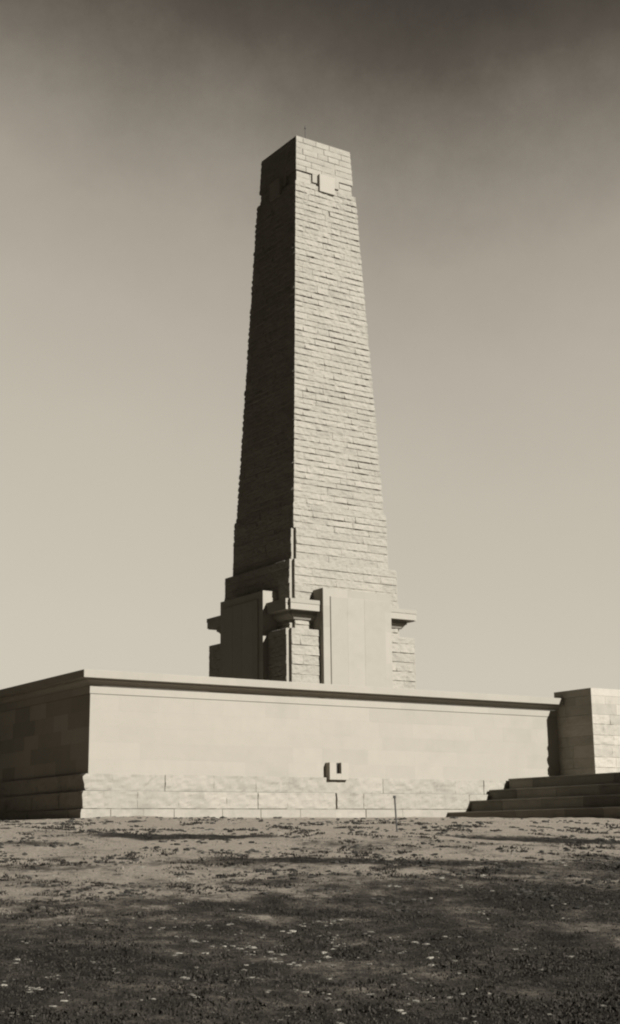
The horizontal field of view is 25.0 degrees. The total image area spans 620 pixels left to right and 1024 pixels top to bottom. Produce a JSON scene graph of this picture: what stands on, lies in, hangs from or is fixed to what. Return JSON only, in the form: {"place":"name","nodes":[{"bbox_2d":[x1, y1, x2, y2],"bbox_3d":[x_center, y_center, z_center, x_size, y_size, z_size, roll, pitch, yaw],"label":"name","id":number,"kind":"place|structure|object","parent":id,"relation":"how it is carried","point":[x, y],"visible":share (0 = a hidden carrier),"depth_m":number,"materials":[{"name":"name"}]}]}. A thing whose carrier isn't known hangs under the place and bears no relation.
{"place":"outdoors","nodes":[
{"label":"outdoors","id":0,"kind":"place"},
{"bbox_2d":[0,816,619,1023],"bbox_3d":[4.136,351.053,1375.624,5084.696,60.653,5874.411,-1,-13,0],"label":"ground","id":1,"kind":"structure","parent":0,"point":[101,872],"depth_m":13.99,"materials":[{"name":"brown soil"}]},
{"bbox_2d":[0,669,563,820],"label":"enclosing wall","id":2,"kind":"structure","parent":1,"relation":"on","point":[86,743],"depth_m":36.52,"materials":[{"name":"stone"}]},
{"bbox_2d":[0,818,612,1023],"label":"stones","id":3,"kind":"object","parent":1,"relation":"on","point":[271,958],"visible":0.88,"depth_m":11.94,"materials":[{"name":"grey stone"}]},
{"bbox_2d":[0,816,619,912],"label":"earth clods","id":4,"kind":"object","parent":1,"relation":"on","point":[227,840],"visible":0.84,"depth_m":19.49,"materials":[{"name":"brown soil"}]},
{"bbox_2d":[393,796,397,831],"bbox_3d":[1.522,5.466,24.820,0.075,0.832,0.057,-7,-15,25],"label":"stake","id":5,"kind":"object","parent":1,"relation":"on","point":[394,797],"visible":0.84,"depth_m":24.84,"materials":[{"name":"metal"}]},
{"bbox_2d":[447,772,619,817],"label":"stone steps","id":6,"kind":"structure","parent":1,"relation":"on","point":[597,795],"depth_m":37.36,"materials":[{"name":"beige stone"}]},
{"bbox_2d":[554,688,619,775],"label":"entrance pier","id":7,"kind":"structure","parent":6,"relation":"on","point":[588,720],"depth_m":41.39,"materials":[{"name":"stone"}]},
{"bbox_2d":[0,0,619,710],"label":"sky","id":8,"kind":"structure","parent":0,"point":[481,138],"materials":[{"name":"beige"}]},
{"bbox_2d":[207,127,416,702],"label":"obelisk tower","id":9,"kind":"structure","parent":0,"point":[311,593],"depth_m":59.42,"materials":[{"name":"stone"}]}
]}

